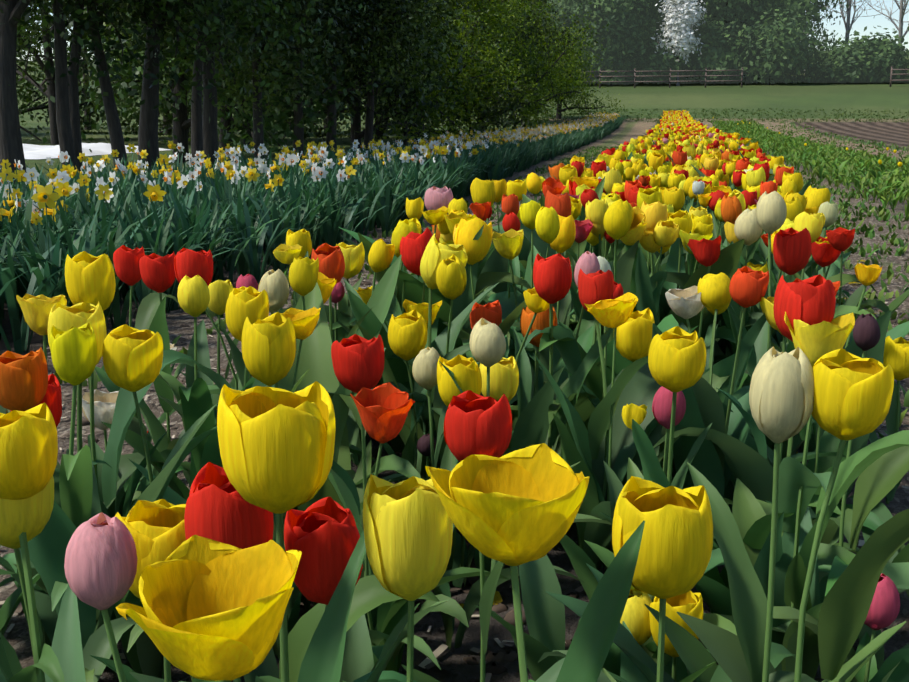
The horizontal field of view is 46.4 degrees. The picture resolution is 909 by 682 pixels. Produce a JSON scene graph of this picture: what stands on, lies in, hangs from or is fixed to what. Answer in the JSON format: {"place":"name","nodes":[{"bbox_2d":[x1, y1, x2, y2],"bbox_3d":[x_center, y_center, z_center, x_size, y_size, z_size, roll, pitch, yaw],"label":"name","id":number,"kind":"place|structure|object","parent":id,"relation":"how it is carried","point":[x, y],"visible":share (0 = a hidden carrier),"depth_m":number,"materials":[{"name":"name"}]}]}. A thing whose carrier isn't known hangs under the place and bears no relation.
{"place":"outdoors","nodes":[
{"label":"outdoors","id":0,"kind":"place"},
{"bbox_2d":[0,51,908,681],"bbox_3d":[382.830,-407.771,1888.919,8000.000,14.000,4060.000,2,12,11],"label":"ground","id":1,"kind":"structure","parent":0,"point":[824,97],"depth_m":9.05,"materials":[{"name":"brown soil"}]},
{"bbox_2d":[16,1,112,144],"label":"tree","id":2,"kind":"object","parent":1,"relation":"on","point":[24,76],"visible":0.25,"depth_m":31.50,"materials":[{"name":"green plant"}]},
{"bbox_2d":[16,11,134,129],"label":"tree","id":3,"kind":"object","parent":1,"relation":"on","point":[85,113],"visible":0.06,"depth_m":50.80,"materials":[{"name":"green plant"}]},
{"bbox_2d":[20,0,150,175],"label":"tree","id":4,"kind":"object","parent":1,"relation":"on","point":[65,137],"visible":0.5,"depth_m":11.37,"materials":[{"name":"brown plant"}]},
{"bbox_2d":[16,4,169,140],"bbox_3d":[-15.570,-12.211,35.247,9.716,12.610,11.265,12,17,43],"label":"wood tree","id":5,"kind":"object","parent":1,"relation":"on","point":[40,106],"visible":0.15,"depth_m":36.98,"materials":[{"name":"green plant"}]},
{"bbox_2d":[23,143,169,158],"bbox_3d":[-18.388,-4.802,26.131,21.700,0.274,6.000,2,12,11],"label":"fleece sheet","id":6,"kind":"object","parent":1,"relation":"on","point":[31,151],"visible":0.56,"depth_m":23.62,"materials":[{"name":"white fabric"}]},
{"bbox_2d":[0,0,208,187],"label":"tree","id":7,"kind":"object","parent":1,"relation":"on","point":[11,144],"visible":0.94,"depth_m":10.61,"materials":[{"name":"green plant"}]},
{"bbox_2d":[21,0,202,139],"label":"wood tree","id":8,"kind":"object","parent":1,"relation":"on","point":[87,78],"visible":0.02,"depth_m":30.93,"materials":[{"name":"green plant"}]},
{"bbox_2d":[20,0,263,165],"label":"tree","id":9,"kind":"object","parent":1,"relation":"on","point":[114,127],"visible":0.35,"depth_m":12.48,"materials":[{"name":"green plant"}]},
{"bbox_2d":[48,7,305,134],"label":"wood tree","id":10,"kind":"object","parent":1,"relation":"on","point":[165,120],"depth_m":43.13,"materials":[{"name":"green plant"}]},
{"bbox_2d":[50,0,317,166],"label":"tree","id":11,"kind":"object","parent":1,"relation":"on","point":[210,140],"visible":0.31,"depth_m":15.44,"materials":[{"name":"green plant"}]},
{"bbox_2d":[63,0,327,171],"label":"tree","id":12,"kind":"object","parent":1,"relation":"on","point":[148,123],"visible":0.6,"depth_m":13.20,"materials":[{"name":"green plant"}]},
{"bbox_2d":[19,3,392,162],"bbox_3d":[-4.533,-7.346,19.380,6.353,8.372,7.271,-10,16,-39],"label":"wood tree","id":13,"kind":"object","parent":1,"relation":"on","point":[181,123],"visible":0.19,"depth_m":18.95,"materials":[{"name":"green plant"}]},
{"bbox_2d":[0,0,412,172],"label":"tree","id":14,"kind":"object","parent":1,"relation":"on","point":[73,70],"visible":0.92,"depth_m":11.86,"materials":[{"name":"green plant"}]},
{"bbox_2d":[123,0,318,162],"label":"tree","id":15,"kind":"object","parent":1,"relation":"on","point":[196,128],"visible":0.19,"depth_m":14.21,"materials":[{"name":"green plant"}]},
{"bbox_2d":[50,0,397,158],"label":"tree","id":16,"kind":"object","parent":1,"relation":"on","point":[258,138],"visible":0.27,"depth_m":16.14,"materials":[{"name":"green plant"}]},
{"bbox_2d":[102,31,400,155],"bbox_3d":[-4.892,-8.719,21.952,6.245,9.977,8.150,2,12,11],"label":"wood tree","id":17,"kind":"object","parent":1,"relation":"on","point":[226,123],"visible":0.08,"depth_m":23.34,"materials":[{"name":"green plant"}]},
{"bbox_2d":[0,112,624,353],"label":"daffodil","id":18,"kind":"object","parent":1,"relation":"on","point":[221,217],"depth_m":6.39,"materials":[{"name":"green plant"}]},
{"bbox_2d":[282,72,361,134],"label":"wood tree","id":19,"kind":"object","parent":1,"relation":"on","point":[337,116],"depth_m":42.58,"materials":[{"name":"green plant"}]},
{"bbox_2d":[238,18,410,141],"bbox_3d":[-4.787,-9.506,26.590,8.752,9.573,7.699,2,12,11],"label":"wood tree","id":20,"kind":"object","parent":1,"relation":"on","point":[323,107],"visible":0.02,"depth_m":26.95,"materials":[{"name":"green plant"}]},
{"bbox_2d":[259,0,397,153],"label":"tree","id":21,"kind":"object","parent":1,"relation":"on","point":[298,131],"visible":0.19,"depth_m":18.61,"materials":[{"name":"green plant"}]},
{"bbox_2d":[53,146,618,388],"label":"dirt path","id":22,"kind":"structure","parent":1,"relation":"on","point":[223,322],"depth_m":7.71,"materials":[{"name":"brown soil"}]},
{"bbox_2d":[243,85,460,143],"bbox_3d":[-5.802,-11.123,31.028,8.935,11.360,9.830,-8,14,-33],"label":"wood tree","id":23,"kind":"object","parent":1,"relation":"on","point":[319,134],"visible":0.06,"depth_m":31.76,"materials":[{"name":"green plant"}]},
{"bbox_2d":[289,0,473,151],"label":"tree","id":24,"kind":"object","parent":1,"relation":"on","point":[368,134],"visible":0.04,"depth_m":24.48,"materials":[{"name":"green plant"}]},
{"bbox_2d":[275,0,500,151],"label":"tree","id":25,"kind":"object","parent":1,"relation":"on","point":[399,14],"visible":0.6,"depth_m":20.49,"materials":[{"name":"green plant"}]},
{"bbox_2d":[303,0,478,147],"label":"tree","id":26,"kind":"object","parent":1,"relation":"on","point":[355,128],"visible":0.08,"depth_m":26.64,"materials":[{"name":"green plant"}]},
{"bbox_2d":[361,8,502,146],"bbox_3d":[-1.412,-7.630,29.743,4.891,4.577,4.364,6,14,28],"label":"tree","id":27,"kind":"object","parent":1,"relation":"on","point":[405,141],"visible":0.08,"depth_m":29.73,"materials":[{"name":"green plant"}]},
{"bbox_2d":[344,0,530,142],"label":"tree","id":28,"kind":"object","parent":1,"relation":"on","point":[494,13],"visible":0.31,"depth_m":31.95,"materials":[{"name":"green plant"}]},
{"bbox_2d":[0,110,908,681],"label":"tulip","id":29,"kind":"object","parent":1,"relation":"on","point":[208,572],"depth_m":1.60,"materials":[{"name":"yellow plant"}]},
{"bbox_2d":[0,186,908,681],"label":"dead leaves","id":30,"kind":"object","parent":1,"relation":"on","point":[426,662],"visible":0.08,"depth_m":1.95,"materials":[{"name":"brown plant"}]},
{"bbox_2d":[1,139,908,681],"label":"soil clods","id":31,"kind":"object","parent":1,"relation":"on","point":[501,655],"visible":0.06,"depth_m":1.88,"materials":[{"name":"brown soil"}]},
{"bbox_2d":[375,14,540,138],"bbox_3d":[-1.492,-11.904,35.761,8.978,10.372,7.795,2,12,11],"label":"wood tree","id":32,"kind":"object","parent":1,"relation":"on","point":[496,117],"visible":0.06,"depth_m":35.81,"materials":[{"name":"green plant"}]},
{"bbox_2d":[425,14,554,138],"bbox_3d":[0.619,-8.945,36.077,5.773,4.448,4.171,1,12,3],"label":"tree","id":33,"kind":"object","parent":1,"relation":"on","point":[466,109],"visible":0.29,"depth_m":35.74,"materials":[{"name":"green plant"}]},
{"bbox_2d":[425,0,579,129],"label":"tree","id":34,"kind":"object","parent":1,"relation":"on","point":[532,28],"visible":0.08,"depth_m":44.82,"materials":[{"name":"green plant"}]},
{"bbox_2d":[147,260,875,607],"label":"fallen petals","id":35,"kind":"object","parent":1,"relation":"on","point":[497,598],"depth_m":1.92,"materials":[{"name":"red plant"}]},
{"bbox_2d":[438,0,608,136],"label":"tree","id":36,"kind":"object","parent":1,"relation":"on","point":[506,38],"visible":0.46,"depth_m":38.85,"materials":[{"name":"green plant"}]},
{"bbox_2d":[486,37,567,130],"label":"wood tree","id":37,"kind":"object","parent":1,"relation":"on","point":[534,109],"visible":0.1,"depth_m":42.88,"materials":[{"name":"green plant"}]},
{"bbox_2d":[461,0,593,121],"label":"tree","id":38,"kind":"object","parent":1,"relation":"on","point":[537,1],"visible":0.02,"depth_m":53.01,"materials":[{"name":"green plant"}]},
{"bbox_2d":[471,0,602,129],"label":"tree","id":39,"kind":"object","parent":1,"relation":"on","point":[563,62],"visible":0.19,"depth_m":47.15,"materials":[{"name":"green plant"}]},
{"bbox_2d":[544,16,600,84],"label":"tree","id":40,"kind":"object","parent":1,"relation":"on","point":[573,31],"depth_m":81.13,"materials":[{"name":"green plant"}]},
{"bbox_2d":[537,19,629,118],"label":"wood tree","id":41,"kind":"object","parent":1,"relation":"on","point":[567,108],"visible":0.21,"depth_m":56.36,"materials":[{"name":"green plant"}]},
{"bbox_2d":[526,0,671,85],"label":"tree","id":42,"kind":"object","parent":1,"relation":"on","point":[613,13],"visible":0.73,"depth_m":79.51,"materials":[{"name":"green plant"}]},
{"bbox_2d":[570,20,654,85],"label":"hedge bush","id":43,"kind":"object","parent":1,"relation":"on","point":[620,63],"visible":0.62,"depth_m":80.28,"materials":[{"name":"green plant"}]},
{"bbox_2d":[639,0,664,27],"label":"tree","id":44,"kind":"object","parent":1,"relation":"on","point":[656,7],"visible":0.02,"depth_m":89.71,"materials":[{"name":"green plant"}]},
{"bbox_2d":[631,18,705,84],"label":"hedge bush","id":45,"kind":"object","parent":1,"relation":"on","point":[660,61],"visible":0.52,"depth_m":80.28,"materials":[{"name":"green plant"}]},
{"bbox_2d":[651,0,706,85],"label":"blossom tree","id":46,"kind":"object","parent":1,"relation":"on","point":[682,16],"visible":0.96,"depth_m":78.49,"materials":[{"name":"white plant"}]},
{"bbox_2d":[680,12,756,84],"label":"hedge bush","id":47,"kind":"object","parent":1,"relation":"on","point":[718,57],"visible":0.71,"depth_m":79.56,"materials":[{"name":"green plant"}]},
{"bbox_2d":[570,66,908,87],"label":"fence","id":48,"kind":"object","parent":1,"relation":"on","point":[705,76],"visible":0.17,"depth_m":75.98,"materials":[{"name":"brown wood"}]},
{"bbox_2d":[648,0,847,80],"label":"tree","id":49,"kind":"object","parent":1,"relation":"on","point":[733,10],"visible":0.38,"depth_m":81.02,"materials":[{"name":"green plant"}]},
{"bbox_2d":[717,3,826,84],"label":"hedge bush","id":50,"kind":"object","parent":1,"relation":"on","point":[774,52],"visible":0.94,"depth_m":77.94,"materials":[{"name":"green plant"}]},
{"bbox_2d":[717,0,866,75],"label":"tree","id":51,"kind":"object","parent":1,"relation":"on","point":[801,7],"visible":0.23,"depth_m":81.96,"materials":[{"name":"green plant"}]},
{"bbox_2d":[711,118,908,216],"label":"green strip plants","id":52,"kind":"object","parent":1,"relation":"on","point":[819,159],"visible":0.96,"depth_m":17.76,"materials":[{"name":"green plant"}]},
{"bbox_2d":[713,117,901,166],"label":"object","id":53,"kind":"object","parent":52,"relation":"attached to","point":[880,160],"visible":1,"depth_m":17.03,"materials":[{"name":"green plant"}]},
{"bbox_2d":[758,122,908,159],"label":"dirt weeds","id":54,"kind":"object","parent":1,"relation":"on","point":[848,142],"visible":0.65,"depth_m":34.43,"materials":[{"name":"green plant"}]},
{"bbox_2d":[765,154,908,437],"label":"path weeds","id":55,"kind":"object","parent":1,"relation":"on","point":[870,233],"visible":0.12,"depth_m":7.53,"materials":[{"name":"green plant"}]},
{"bbox_2d":[827,0,869,45],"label":"bare tree","id":56,"kind":"object","parent":1,"relation":"on","point":[848,26],"visible":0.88,"depth_m":91.41,"materials":[{"name":"grey plant"}]},
{"bbox_2d":[793,26,908,83],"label":"hedge bush","id":57,"kind":"object","parent":1,"relation":"on","point":[841,64],"visible":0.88,"depth_m":78.62,"materials":[{"name":"green plant"}]},
{"bbox_2d":[846,26,908,82],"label":"hedge bush","id":58,"kind":"object","parent":1,"relation":"on","point":[895,51],"visible":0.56,"depth_m":78.34,"materials":[{"name":"green plant"}]},
{"bbox_2d":[850,0,908,46],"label":"bare tree","id":59,"kind":"object","parent":1,"relation":"on","point":[901,8],"visible":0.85,"depth_m":87.23,"materials":[{"name":"grey plant"}]},
{"bbox_2d":[16,0,908,60],"label":"sky","id":60,"kind":"structure","parent":0,"point":[869,21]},
{"bbox_2d":[518,107,908,122],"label":"meadow edge grass","id":61,"kind":"structure","parent":0,"point":[714,114],"depth_m":56.72,"materials":[{"name":"green plant"}]}
]}

